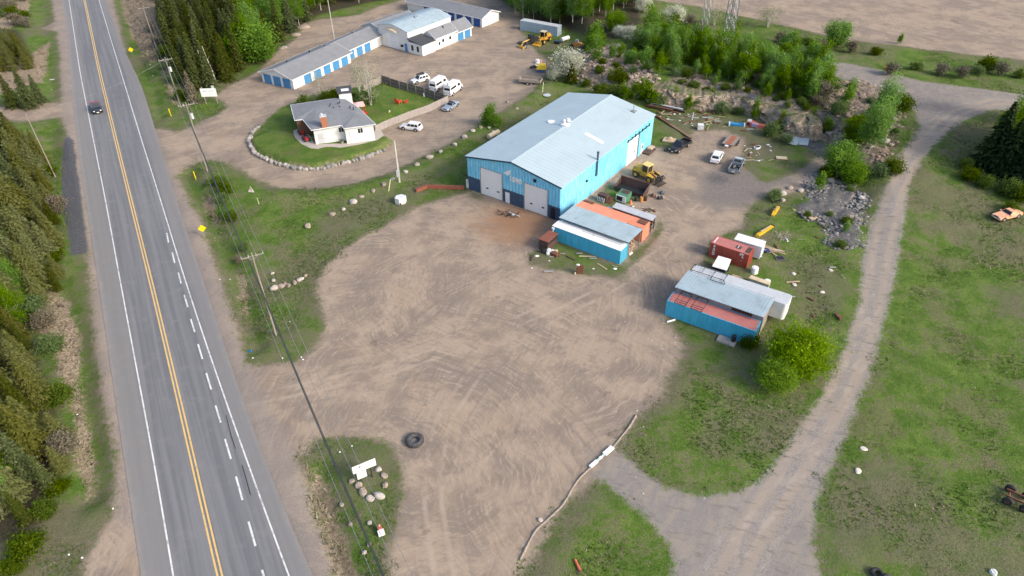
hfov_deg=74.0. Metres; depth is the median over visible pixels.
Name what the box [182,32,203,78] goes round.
spruce tree
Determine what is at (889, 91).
aspen tree
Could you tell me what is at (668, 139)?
wooden crate
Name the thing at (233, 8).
spruce tree
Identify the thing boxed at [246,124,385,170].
retaining wall
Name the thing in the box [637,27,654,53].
young poplar
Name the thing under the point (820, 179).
young poplar
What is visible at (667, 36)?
young poplar
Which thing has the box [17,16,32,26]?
bare shrub
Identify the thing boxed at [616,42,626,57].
young poplar
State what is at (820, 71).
young poplar
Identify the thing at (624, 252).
door
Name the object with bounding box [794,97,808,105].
leafy shrub
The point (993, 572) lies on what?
white disc
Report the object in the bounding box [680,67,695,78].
leafy shrub
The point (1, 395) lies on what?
cedar tree
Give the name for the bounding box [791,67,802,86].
young poplar
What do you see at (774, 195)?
leafy shrub
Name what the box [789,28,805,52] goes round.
young poplar
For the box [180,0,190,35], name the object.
spruce tree
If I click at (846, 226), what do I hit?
young poplar
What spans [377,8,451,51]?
hangar
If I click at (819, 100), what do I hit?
bare shrub
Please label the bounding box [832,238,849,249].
leafy shrub
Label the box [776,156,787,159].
board
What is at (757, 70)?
young poplar
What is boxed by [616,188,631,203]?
machine cab
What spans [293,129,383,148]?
patio path
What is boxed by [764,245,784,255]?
timber heap
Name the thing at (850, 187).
leafy shrub
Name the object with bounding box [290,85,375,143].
bungalow
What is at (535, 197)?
roller door
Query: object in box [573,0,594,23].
aspen tree
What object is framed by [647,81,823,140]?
rock face
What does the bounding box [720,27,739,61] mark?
young poplar
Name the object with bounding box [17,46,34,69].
cedar tree
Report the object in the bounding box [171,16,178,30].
spruce tree
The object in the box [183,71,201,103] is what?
dead spruce
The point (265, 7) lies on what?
aspen tree
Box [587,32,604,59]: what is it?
young poplar
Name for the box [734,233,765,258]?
shipping container
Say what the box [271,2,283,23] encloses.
spruce tree
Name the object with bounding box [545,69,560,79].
blossoming cherry
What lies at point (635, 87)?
young poplar
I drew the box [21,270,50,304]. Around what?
cedar tree
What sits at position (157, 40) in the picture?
bare shrub
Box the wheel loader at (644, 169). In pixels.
[632,161,666,186]
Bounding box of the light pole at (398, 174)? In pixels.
[394,141,400,182]
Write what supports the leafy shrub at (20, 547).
on the ground at (484, 358)
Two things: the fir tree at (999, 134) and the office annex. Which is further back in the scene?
the office annex
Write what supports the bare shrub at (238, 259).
on the ground at (484, 358)
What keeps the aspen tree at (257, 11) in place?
on the ground at (484, 358)
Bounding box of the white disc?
[989,569,997,575]
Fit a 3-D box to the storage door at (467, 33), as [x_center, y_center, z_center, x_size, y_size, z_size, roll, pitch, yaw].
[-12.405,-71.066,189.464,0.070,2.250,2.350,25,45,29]
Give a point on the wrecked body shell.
(751, 123)
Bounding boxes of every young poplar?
[478,97,504,128]
[582,18,607,53]
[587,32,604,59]
[600,29,606,42]
[607,67,612,79]
[608,44,616,57]
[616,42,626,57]
[619,80,630,99]
[628,81,642,98]
[631,23,643,49]
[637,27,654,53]
[637,51,642,64]
[638,44,655,69]
[638,76,649,99]
[639,19,662,47]
[641,2,657,30]
[642,8,656,36]
[642,78,652,93]
[642,83,659,104]
[647,31,663,57]
[652,49,667,74]
[653,24,663,38]
[656,10,668,22]
[657,32,673,53]
[658,19,670,39]
[659,42,668,52]
[664,18,681,39]
[664,24,678,54]
[664,32,684,60]
[665,10,683,26]
[668,43,686,69]
[673,24,691,50]
[680,23,696,38]
[680,25,695,52]
[683,41,692,61]
[684,93,694,109]
[685,41,699,60]
[688,36,697,54]
[691,26,710,51]
[692,19,701,35]
[693,59,702,73]
[696,29,715,65]
[699,53,710,73]
[701,44,712,65]
[702,24,713,34]
[702,63,712,79]
[703,34,724,64]
[707,41,720,66]
[711,41,730,67]
[711,42,726,67]
[712,24,726,47]
[712,76,717,86]
[713,51,729,72]
[715,69,720,80]
[718,54,730,77]
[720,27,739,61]
[724,16,744,48]
[724,62,733,78]
[730,45,737,59]
[731,50,746,77]
[732,69,746,82]
[734,38,745,54]
[734,48,757,83]
[738,32,759,53]
[741,53,758,81]
[742,41,757,53]
[744,37,766,76]
[750,94,763,118]
[751,58,762,80]
[756,73,767,89]
[758,46,770,69]
[759,39,775,61]
[762,47,779,73]
[762,62,778,83]
[762,83,772,96]
[764,67,775,85]
[768,74,776,93]
[769,43,779,62]
[770,50,794,81]
[774,54,790,84]
[775,59,793,91]
[777,29,793,49]
[780,43,791,55]
[780,110,787,119]
[781,27,796,45]
[781,74,792,91]
[784,88,793,100]
[786,42,803,76]
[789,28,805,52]
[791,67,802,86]
[794,42,805,59]
[795,73,804,85]
[796,57,803,69]
[796,67,813,95]
[801,55,812,73]
[802,40,822,60]
[803,53,814,66]
[803,57,828,80]
[804,68,822,100]
[805,34,821,55]
[805,55,823,74]
[805,59,816,71]
[808,64,825,95]
[809,106,818,115]
[811,37,836,61]
[811,42,833,60]
[815,171,828,188]
[818,52,841,71]
[819,59,829,78]
[819,59,841,99]
[822,114,835,131]
[826,168,833,177]
[839,82,856,103]
[841,221,851,232]
[843,76,862,101]
[896,32,903,42]
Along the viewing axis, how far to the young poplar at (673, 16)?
170.17 m
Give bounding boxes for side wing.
[423,22,457,49]
[451,17,472,40]
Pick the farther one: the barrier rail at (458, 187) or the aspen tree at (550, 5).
the aspen tree at (550, 5)
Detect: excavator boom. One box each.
[755,224,774,237]
[771,205,780,216]
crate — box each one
[662,137,675,142]
[775,256,785,260]
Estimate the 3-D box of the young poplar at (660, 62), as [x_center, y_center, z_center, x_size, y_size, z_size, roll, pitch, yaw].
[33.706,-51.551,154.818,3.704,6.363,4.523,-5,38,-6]
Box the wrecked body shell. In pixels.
[746,119,767,128]
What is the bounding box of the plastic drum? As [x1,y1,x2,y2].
[750,265,758,274]
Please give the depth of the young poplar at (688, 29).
167.21 m
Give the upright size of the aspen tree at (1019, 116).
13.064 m
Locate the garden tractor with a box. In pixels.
[302,133,310,141]
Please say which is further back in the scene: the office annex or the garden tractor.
the office annex
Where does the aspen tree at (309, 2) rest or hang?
on the ground at (484, 358)
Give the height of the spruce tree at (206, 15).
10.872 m
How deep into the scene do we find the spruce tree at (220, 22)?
182.11 m
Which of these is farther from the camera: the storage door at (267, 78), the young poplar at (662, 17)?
the young poplar at (662, 17)
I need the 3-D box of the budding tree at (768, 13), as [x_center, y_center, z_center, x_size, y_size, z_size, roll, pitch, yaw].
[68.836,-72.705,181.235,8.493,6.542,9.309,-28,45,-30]
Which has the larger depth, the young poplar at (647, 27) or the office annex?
the office annex
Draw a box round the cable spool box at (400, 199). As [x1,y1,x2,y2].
[395,194,406,204]
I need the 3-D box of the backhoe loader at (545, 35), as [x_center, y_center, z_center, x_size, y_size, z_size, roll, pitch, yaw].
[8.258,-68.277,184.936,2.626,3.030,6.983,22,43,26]
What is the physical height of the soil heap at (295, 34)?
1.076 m
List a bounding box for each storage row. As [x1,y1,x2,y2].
[257,42,352,89]
[321,26,381,58]
[359,10,411,31]
[405,0,500,26]
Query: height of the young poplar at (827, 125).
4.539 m
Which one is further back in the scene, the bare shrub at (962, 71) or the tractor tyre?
the bare shrub at (962, 71)
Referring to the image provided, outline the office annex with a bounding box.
[407,33,435,55]
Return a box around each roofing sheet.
[788,137,800,144]
[798,137,809,144]
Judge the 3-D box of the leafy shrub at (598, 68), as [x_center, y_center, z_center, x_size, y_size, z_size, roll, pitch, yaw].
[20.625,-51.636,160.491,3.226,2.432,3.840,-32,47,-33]
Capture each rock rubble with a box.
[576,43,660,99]
[674,75,797,113]
[793,172,871,249]
[806,140,830,162]
[819,81,905,168]
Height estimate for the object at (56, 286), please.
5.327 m
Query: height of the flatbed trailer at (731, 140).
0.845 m
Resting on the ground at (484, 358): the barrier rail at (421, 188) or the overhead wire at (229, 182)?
the barrier rail at (421, 188)
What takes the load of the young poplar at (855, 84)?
on the ground at (484, 358)
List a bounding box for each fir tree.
[969,101,1018,172]
[981,118,1023,179]
[995,139,1023,180]
[1003,159,1023,188]
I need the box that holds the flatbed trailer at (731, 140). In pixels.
[721,135,740,147]
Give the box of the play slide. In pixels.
[728,121,744,126]
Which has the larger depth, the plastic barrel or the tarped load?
the tarped load
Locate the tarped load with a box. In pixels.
[537,63,545,72]
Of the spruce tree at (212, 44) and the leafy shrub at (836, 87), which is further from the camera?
the spruce tree at (212, 44)
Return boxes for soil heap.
[290,32,300,35]
[297,24,309,28]
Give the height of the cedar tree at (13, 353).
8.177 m
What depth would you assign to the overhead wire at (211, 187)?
98.74 m
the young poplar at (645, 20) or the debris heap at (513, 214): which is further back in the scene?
the young poplar at (645, 20)
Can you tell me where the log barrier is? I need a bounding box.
[519,414,636,559]
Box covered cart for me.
[712,256,730,273]
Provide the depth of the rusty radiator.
118.32 m
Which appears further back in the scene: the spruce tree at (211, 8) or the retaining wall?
the spruce tree at (211, 8)
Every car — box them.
[399,121,422,131]
[410,72,429,84]
[442,100,459,111]
[710,150,724,163]
[991,207,1023,221]
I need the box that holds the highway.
[62,0,312,575]
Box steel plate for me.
[574,265,583,274]
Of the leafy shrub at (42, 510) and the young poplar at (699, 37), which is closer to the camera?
the leafy shrub at (42, 510)
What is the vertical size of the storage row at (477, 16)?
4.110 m
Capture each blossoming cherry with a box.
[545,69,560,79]
[548,46,588,80]
[611,25,625,37]
[623,23,641,41]
[635,0,654,11]
[658,3,690,24]
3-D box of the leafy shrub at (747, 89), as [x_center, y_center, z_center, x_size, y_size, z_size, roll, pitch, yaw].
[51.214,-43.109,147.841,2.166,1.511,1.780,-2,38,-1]
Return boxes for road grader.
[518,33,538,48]
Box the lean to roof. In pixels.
[559,205,642,256]
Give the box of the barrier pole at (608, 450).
[589,445,613,467]
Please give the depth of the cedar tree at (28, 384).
80.24 m
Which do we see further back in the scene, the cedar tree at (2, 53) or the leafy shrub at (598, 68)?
the cedar tree at (2, 53)
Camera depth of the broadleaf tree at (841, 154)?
122.51 m
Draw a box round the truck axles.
[1002,484,1023,512]
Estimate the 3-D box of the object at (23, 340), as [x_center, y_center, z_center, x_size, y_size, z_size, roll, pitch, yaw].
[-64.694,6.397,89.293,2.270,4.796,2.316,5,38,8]
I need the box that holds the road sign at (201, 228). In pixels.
[198,225,205,235]
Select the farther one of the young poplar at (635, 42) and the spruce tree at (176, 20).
the spruce tree at (176, 20)
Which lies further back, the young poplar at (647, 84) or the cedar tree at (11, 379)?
the young poplar at (647, 84)
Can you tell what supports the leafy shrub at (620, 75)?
on the ground at (484, 358)
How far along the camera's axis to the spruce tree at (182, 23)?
178.76 m
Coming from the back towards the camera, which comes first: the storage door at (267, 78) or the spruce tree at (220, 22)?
the spruce tree at (220, 22)
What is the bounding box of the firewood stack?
[623,239,635,252]
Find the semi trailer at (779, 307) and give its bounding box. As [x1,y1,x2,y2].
[691,265,791,319]
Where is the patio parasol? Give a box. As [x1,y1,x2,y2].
[353,101,365,112]
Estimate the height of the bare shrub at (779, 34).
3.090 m
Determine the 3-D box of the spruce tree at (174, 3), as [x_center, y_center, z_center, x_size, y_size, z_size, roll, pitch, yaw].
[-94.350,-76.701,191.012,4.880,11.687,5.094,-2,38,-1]
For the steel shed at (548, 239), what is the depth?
106.86 m
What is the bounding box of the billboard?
[200,86,217,103]
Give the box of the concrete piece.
[855,468,861,473]
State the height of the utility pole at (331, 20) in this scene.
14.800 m
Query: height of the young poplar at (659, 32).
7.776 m
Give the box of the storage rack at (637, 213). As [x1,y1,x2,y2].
[612,202,655,231]
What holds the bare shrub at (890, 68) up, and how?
on the ground at (484, 358)
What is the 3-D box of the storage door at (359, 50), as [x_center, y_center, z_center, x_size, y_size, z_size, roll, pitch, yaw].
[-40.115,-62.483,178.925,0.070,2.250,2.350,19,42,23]
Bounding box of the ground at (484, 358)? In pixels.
[0,0,1023,575]
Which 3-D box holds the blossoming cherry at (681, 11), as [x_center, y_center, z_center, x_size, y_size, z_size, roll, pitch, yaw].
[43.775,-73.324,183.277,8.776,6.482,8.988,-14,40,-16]
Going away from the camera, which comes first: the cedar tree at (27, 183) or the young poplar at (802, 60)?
the cedar tree at (27, 183)
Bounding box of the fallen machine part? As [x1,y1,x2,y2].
[870,567,891,575]
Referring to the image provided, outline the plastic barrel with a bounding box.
[731,334,736,341]
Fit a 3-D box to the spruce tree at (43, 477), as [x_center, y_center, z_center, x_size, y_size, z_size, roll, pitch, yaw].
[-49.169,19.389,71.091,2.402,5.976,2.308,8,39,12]
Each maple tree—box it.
[751,349,805,397]
[755,314,852,389]
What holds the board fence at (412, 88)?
on the ground at (484, 358)
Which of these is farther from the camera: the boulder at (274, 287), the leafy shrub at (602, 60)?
the leafy shrub at (602, 60)
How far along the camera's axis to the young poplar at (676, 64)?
156.67 m
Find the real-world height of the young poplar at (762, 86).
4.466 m
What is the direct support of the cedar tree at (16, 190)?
on the ground at (484, 358)
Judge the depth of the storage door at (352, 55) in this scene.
176.93 m
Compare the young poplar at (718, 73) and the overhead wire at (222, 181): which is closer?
the overhead wire at (222, 181)
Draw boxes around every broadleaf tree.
[216,29,254,58]
[226,14,283,65]
[602,7,629,30]
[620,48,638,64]
[818,135,868,178]
[819,17,858,48]
[834,155,872,187]
[835,108,890,144]
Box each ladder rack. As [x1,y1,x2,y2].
[674,291,692,305]
[690,296,708,312]
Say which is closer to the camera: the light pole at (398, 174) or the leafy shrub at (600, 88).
the light pole at (398, 174)
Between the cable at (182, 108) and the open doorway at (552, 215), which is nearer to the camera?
the open doorway at (552, 215)
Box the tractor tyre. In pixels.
[405,432,423,447]
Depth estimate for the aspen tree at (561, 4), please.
195.75 m
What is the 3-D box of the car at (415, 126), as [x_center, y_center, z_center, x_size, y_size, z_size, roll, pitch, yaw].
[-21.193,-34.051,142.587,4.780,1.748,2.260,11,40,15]
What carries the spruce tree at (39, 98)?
on the ground at (484, 358)
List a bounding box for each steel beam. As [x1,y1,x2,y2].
[645,104,672,111]
[650,102,682,109]
[655,114,670,123]
[660,106,684,112]
[669,124,692,139]
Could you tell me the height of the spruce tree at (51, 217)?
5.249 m
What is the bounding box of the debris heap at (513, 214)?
[497,209,519,217]
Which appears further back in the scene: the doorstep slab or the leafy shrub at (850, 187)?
the leafy shrub at (850, 187)
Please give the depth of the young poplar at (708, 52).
157.91 m
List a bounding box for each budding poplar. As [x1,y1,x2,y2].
[311,67,324,93]
[345,54,364,91]
[348,53,384,104]
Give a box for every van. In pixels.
[429,75,448,91]
[443,79,462,95]
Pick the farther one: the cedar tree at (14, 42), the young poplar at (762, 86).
the cedar tree at (14, 42)
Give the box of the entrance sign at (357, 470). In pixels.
[352,458,375,481]
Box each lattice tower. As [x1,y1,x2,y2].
[700,0,712,28]
[721,0,739,43]
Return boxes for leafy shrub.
[0,9,4,17]
[0,524,52,564]
[0,550,32,575]
[3,5,20,13]
[16,291,48,313]
[17,10,32,17]
[27,493,61,523]
[30,328,67,356]
[36,472,74,499]
[39,378,76,408]
[42,164,58,176]
[42,246,64,261]
[155,44,170,58]
[158,58,179,70]
[162,71,183,84]
[170,87,190,100]
[207,173,231,189]
[211,192,229,204]
[215,181,234,194]
[222,209,238,222]
[236,241,248,251]
[294,93,312,103]
[308,94,321,101]
[317,90,332,99]
[322,88,338,99]
[353,87,379,104]
[580,78,591,86]
[588,81,611,94]
[594,64,604,74]
[597,57,607,63]
[606,66,631,84]
[608,82,623,96]
[611,61,620,67]
[628,65,636,72]
[651,91,670,106]
[661,53,674,64]
[669,67,682,77]
[677,78,686,84]
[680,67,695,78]
[687,80,702,88]
[688,56,697,66]
[713,100,734,114]
[719,82,731,89]
[731,106,745,115]
[733,81,744,90]
[737,332,764,350]
[743,86,752,92]
[752,79,762,86]
[759,118,785,138]
[766,188,784,202]
[772,95,779,100]
[773,118,786,131]
[777,132,796,145]
[778,91,791,99]
[782,82,797,95]
[784,101,792,108]
[791,85,813,99]
[794,87,806,98]
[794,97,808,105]
[800,36,813,45]
[802,103,811,111]
[803,210,812,216]
[815,164,840,178]
[825,210,835,216]
[828,99,850,118]
[831,77,847,93]
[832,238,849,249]
[839,215,853,224]
[845,184,855,192]
[866,96,873,102]
[868,46,884,55]
[869,161,892,178]
[881,156,909,175]
[891,126,902,134]
[893,89,920,114]
[908,61,925,70]
[956,164,985,182]
[957,157,976,169]
[971,64,985,75]
[974,54,1000,72]
[975,171,998,188]
[995,174,1022,196]
[1002,199,1020,209]
[1007,182,1023,202]
[1011,68,1023,78]
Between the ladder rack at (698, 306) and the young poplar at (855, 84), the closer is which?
the ladder rack at (698, 306)
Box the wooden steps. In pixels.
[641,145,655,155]
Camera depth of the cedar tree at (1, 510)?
69.94 m
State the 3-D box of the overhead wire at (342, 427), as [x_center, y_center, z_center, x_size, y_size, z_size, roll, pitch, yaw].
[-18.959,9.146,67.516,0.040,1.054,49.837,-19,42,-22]
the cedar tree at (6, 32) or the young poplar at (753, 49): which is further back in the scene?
the cedar tree at (6, 32)
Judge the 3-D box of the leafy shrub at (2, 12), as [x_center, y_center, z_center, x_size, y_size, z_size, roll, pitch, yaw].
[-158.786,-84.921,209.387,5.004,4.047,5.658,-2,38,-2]
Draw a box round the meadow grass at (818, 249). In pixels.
[2,15,1023,575]
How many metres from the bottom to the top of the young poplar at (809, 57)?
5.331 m
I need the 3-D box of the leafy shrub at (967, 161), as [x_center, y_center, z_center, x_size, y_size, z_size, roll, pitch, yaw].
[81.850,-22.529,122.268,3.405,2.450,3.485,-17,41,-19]
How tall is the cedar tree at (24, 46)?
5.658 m
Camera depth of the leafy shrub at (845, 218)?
111.72 m
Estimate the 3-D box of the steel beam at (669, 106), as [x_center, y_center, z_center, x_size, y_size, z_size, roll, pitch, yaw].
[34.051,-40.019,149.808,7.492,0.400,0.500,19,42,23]
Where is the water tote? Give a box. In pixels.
[697,123,703,130]
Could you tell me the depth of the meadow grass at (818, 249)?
91.86 m
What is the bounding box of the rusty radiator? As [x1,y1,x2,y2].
[597,192,613,203]
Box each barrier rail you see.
[415,184,427,191]
[428,184,463,189]
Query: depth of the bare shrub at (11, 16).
202.16 m
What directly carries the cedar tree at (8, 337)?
on the ground at (484, 358)
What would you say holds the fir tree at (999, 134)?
on the ground at (484, 358)
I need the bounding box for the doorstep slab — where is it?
[716,335,736,347]
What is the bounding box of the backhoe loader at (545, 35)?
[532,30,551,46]
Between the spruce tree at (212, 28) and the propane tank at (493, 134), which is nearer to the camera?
the propane tank at (493, 134)
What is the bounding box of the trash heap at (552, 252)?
[541,247,558,256]
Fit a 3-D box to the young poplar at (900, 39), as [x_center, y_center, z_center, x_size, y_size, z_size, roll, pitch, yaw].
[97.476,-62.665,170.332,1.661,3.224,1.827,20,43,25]
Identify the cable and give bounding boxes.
[172,83,193,130]
[192,127,258,281]
[193,131,260,287]
[259,283,384,575]
[260,288,382,575]
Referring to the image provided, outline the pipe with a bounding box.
[574,559,581,572]
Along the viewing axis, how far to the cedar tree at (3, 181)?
112.20 m
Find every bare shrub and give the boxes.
[0,0,19,8]
[3,13,22,24]
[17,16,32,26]
[24,306,61,331]
[36,421,86,457]
[39,192,69,214]
[143,24,153,32]
[148,36,162,46]
[231,254,242,263]
[683,13,696,24]
[693,19,706,29]
[751,72,762,81]
[775,31,787,42]
[810,95,825,106]
[811,79,840,98]
[815,39,828,46]
[843,40,858,53]
[883,60,902,74]
[933,61,951,75]
[953,65,972,78]
[993,60,1011,75]
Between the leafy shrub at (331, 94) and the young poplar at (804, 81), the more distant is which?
the leafy shrub at (331, 94)
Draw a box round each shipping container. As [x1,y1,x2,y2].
[520,18,561,36]
[552,219,628,264]
[575,199,649,241]
[665,291,760,341]
[708,235,754,268]
[734,233,765,258]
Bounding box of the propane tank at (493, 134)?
[486,129,499,139]
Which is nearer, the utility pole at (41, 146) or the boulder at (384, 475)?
the boulder at (384, 475)
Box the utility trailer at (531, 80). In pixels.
[519,76,546,84]
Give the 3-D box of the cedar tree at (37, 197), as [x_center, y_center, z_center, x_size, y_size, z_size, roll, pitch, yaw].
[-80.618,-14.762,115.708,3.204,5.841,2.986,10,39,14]
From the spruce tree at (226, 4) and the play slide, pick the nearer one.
the play slide
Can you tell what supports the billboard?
on the ground at (484, 358)
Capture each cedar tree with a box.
[0,29,15,50]
[0,33,11,51]
[0,40,8,52]
[0,46,6,64]
[0,56,7,71]
[0,127,37,166]
[0,139,34,184]
[0,171,34,203]
[0,177,35,230]
[0,210,24,239]
[0,232,16,267]
[0,254,25,295]
[0,270,25,311]
[0,306,33,341]
[0,330,29,372]
[0,367,26,396]
[0,384,34,404]
[0,398,42,435]
[0,404,49,463]
[0,462,35,513]
[0,495,9,521]
[1,328,37,365]
[1,337,45,388]
[2,205,41,257]
[3,117,32,159]
[3,491,34,526]
[4,27,10,40]
[4,50,18,72]
[5,45,19,64]
[5,396,46,450]
[6,144,38,188]
[6,178,45,221]
[7,204,36,242]
[8,29,21,55]
[9,240,52,294]
[10,358,55,411]
[16,164,39,202]
[16,230,49,274]
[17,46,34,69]
[18,38,31,56]
[19,139,50,183]
[20,129,35,153]
[21,43,34,60]
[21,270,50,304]
[26,129,52,165]
[29,202,54,227]
[30,205,62,240]
[30,221,63,259]
[31,186,50,214]
[34,165,54,190]
[34,208,68,248]
[35,152,45,166]
[39,182,52,206]
[42,411,77,441]
[45,446,72,476]
[47,254,66,278]
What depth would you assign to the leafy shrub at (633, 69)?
157.14 m
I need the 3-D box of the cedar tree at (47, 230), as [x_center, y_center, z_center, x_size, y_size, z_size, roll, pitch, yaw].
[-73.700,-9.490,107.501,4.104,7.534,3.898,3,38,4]
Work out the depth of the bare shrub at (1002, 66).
152.58 m
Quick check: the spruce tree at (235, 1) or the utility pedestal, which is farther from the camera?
the spruce tree at (235, 1)
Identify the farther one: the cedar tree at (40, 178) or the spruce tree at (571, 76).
the spruce tree at (571, 76)
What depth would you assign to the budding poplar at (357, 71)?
155.77 m
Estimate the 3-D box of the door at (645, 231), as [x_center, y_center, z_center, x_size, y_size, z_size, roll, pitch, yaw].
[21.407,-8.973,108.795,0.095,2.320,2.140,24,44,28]
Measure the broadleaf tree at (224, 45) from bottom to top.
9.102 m
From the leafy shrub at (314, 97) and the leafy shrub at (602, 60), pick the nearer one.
the leafy shrub at (314, 97)
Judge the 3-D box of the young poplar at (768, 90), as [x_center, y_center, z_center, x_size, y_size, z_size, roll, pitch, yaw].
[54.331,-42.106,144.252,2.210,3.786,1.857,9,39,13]
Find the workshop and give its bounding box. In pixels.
[464,92,655,220]
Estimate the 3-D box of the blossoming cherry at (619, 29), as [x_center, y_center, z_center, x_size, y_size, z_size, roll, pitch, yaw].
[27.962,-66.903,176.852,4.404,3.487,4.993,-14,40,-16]
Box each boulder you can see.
[269,285,277,290]
[278,283,285,288]
[349,199,356,203]
[355,481,362,488]
[359,487,366,496]
[365,495,374,501]
[374,492,384,499]
[375,466,381,471]
[381,472,387,478]
[826,177,834,182]
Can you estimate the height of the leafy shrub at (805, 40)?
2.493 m
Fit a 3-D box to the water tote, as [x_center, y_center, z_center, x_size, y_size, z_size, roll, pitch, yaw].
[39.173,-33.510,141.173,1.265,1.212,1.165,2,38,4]
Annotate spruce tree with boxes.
[0,75,20,110]
[0,112,19,144]
[0,154,25,192]
[0,226,13,261]
[0,374,42,422]
[0,430,38,486]
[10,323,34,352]
[12,68,39,110]
[28,74,50,103]
[28,455,59,494]
[41,199,61,225]
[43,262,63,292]
[154,1,159,24]
[156,0,172,35]
[157,9,175,49]
[160,10,170,36]
[162,0,172,28]
[165,0,181,31]
[166,35,186,80]
[170,29,180,56]
[171,0,185,26]
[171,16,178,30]
[173,13,179,32]
[173,28,181,62]
[175,22,181,38]
[176,35,188,75]
[177,0,188,16]
[179,0,188,26]
[179,22,195,52]
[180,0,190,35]
[181,22,193,45]
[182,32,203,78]
[183,45,203,89]
[187,2,209,51]
[189,8,206,42]
[190,22,212,65]
[192,20,206,47]
[193,0,202,26]
[193,0,206,22]
[195,30,218,78]
[197,7,204,31]
[197,40,219,87]
[200,0,207,16]
[203,1,220,33]
[203,20,217,63]
[205,2,221,36]
[206,0,218,25]
[208,18,217,42]
[209,0,218,20]
[215,0,225,27]
[215,32,236,74]
[215,43,238,83]
[217,8,226,40]
[218,34,232,67]
[221,8,228,38]
[223,0,233,15]
[224,24,233,63]
[226,6,232,23]
[228,24,246,73]
[231,4,236,29]
[233,0,241,14]
[234,13,255,63]
[259,9,277,50]
[270,0,286,41]
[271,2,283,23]
[282,0,301,33]
[299,0,312,22]
[324,0,335,5]
[564,64,577,83]
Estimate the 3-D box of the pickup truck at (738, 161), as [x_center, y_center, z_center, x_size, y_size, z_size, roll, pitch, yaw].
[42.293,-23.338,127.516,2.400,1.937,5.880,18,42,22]
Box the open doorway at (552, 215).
[550,207,554,219]
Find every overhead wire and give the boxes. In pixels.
[178,106,240,256]
[188,103,255,253]
[193,102,262,251]
[241,258,372,575]
[256,255,399,575]
[263,253,412,575]
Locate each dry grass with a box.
[0,0,348,572]
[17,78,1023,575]
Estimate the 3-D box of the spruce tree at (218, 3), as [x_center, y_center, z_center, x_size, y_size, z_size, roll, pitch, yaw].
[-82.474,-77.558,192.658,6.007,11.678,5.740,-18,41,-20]
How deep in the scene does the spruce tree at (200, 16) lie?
190.68 m
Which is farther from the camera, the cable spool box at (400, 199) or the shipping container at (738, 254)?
the cable spool box at (400, 199)
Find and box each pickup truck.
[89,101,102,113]
[668,137,691,153]
[728,156,745,173]
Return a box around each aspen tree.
[0,253,24,289]
[0,278,35,326]
[0,450,16,472]
[0,458,14,503]
[225,9,254,50]
[228,0,259,28]
[230,0,259,22]
[252,6,266,24]
[254,0,266,16]
[256,0,286,26]
[259,1,281,25]
[286,0,305,24]
[298,0,315,9]
[315,0,330,9]
[506,0,520,12]
[509,0,532,14]
[526,0,541,19]
[536,0,566,22]
[552,0,567,23]
[563,0,579,22]
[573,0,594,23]
[590,0,599,11]
[598,0,616,15]
[853,90,902,153]
[869,64,908,121]
[988,97,1023,147]
[1011,88,1023,127]
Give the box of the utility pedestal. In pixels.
[377,523,384,536]
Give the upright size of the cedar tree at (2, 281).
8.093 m
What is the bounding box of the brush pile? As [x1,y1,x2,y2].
[756,230,794,241]
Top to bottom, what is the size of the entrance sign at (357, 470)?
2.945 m
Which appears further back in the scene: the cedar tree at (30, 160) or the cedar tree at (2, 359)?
the cedar tree at (30, 160)
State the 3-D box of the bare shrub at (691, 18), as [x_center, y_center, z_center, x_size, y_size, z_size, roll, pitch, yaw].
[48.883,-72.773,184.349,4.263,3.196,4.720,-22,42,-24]
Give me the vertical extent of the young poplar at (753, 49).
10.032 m
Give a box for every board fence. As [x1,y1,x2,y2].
[363,77,381,89]
[374,95,448,129]
[381,76,445,99]
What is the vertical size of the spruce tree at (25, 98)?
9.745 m
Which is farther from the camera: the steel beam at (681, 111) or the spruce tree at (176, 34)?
the spruce tree at (176, 34)
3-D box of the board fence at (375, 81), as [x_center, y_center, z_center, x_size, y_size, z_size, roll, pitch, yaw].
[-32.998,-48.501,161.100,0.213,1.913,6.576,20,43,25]
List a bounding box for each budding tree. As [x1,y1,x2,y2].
[703,1,725,24]
[751,4,786,27]
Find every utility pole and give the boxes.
[25,113,55,176]
[137,6,156,49]
[159,57,181,107]
[179,102,207,171]
[241,252,276,335]
[327,0,334,38]
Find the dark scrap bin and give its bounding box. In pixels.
[614,175,650,196]
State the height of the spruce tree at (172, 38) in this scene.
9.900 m
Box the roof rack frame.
[691,264,727,284]
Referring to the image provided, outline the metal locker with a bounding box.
[749,275,770,286]
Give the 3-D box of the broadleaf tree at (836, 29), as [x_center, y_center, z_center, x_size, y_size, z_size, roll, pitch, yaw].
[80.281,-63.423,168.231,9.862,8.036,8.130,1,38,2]
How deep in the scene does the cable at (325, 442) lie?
67.98 m
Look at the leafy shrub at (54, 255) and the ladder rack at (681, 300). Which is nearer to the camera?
the ladder rack at (681, 300)
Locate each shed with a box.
[539,230,557,251]
[675,270,774,334]
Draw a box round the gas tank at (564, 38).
[560,35,569,42]
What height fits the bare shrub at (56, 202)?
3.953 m
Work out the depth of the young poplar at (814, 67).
142.01 m
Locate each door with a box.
[263,73,271,83]
[273,76,281,86]
[282,78,290,88]
[304,73,311,83]
[314,68,321,77]
[317,133,324,143]
[323,64,330,74]
[332,60,339,69]
[341,56,348,66]
[350,49,354,58]
[356,46,362,55]
[364,42,370,52]
[386,29,398,48]
[448,12,454,20]
[458,32,463,40]
[465,29,470,37]
[474,18,479,26]
[480,167,501,199]
[505,192,509,203]
[525,183,547,215]
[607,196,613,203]
[620,245,627,262]
[626,135,638,165]
[642,224,648,239]
[747,250,753,265]
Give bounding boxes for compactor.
[569,39,581,48]

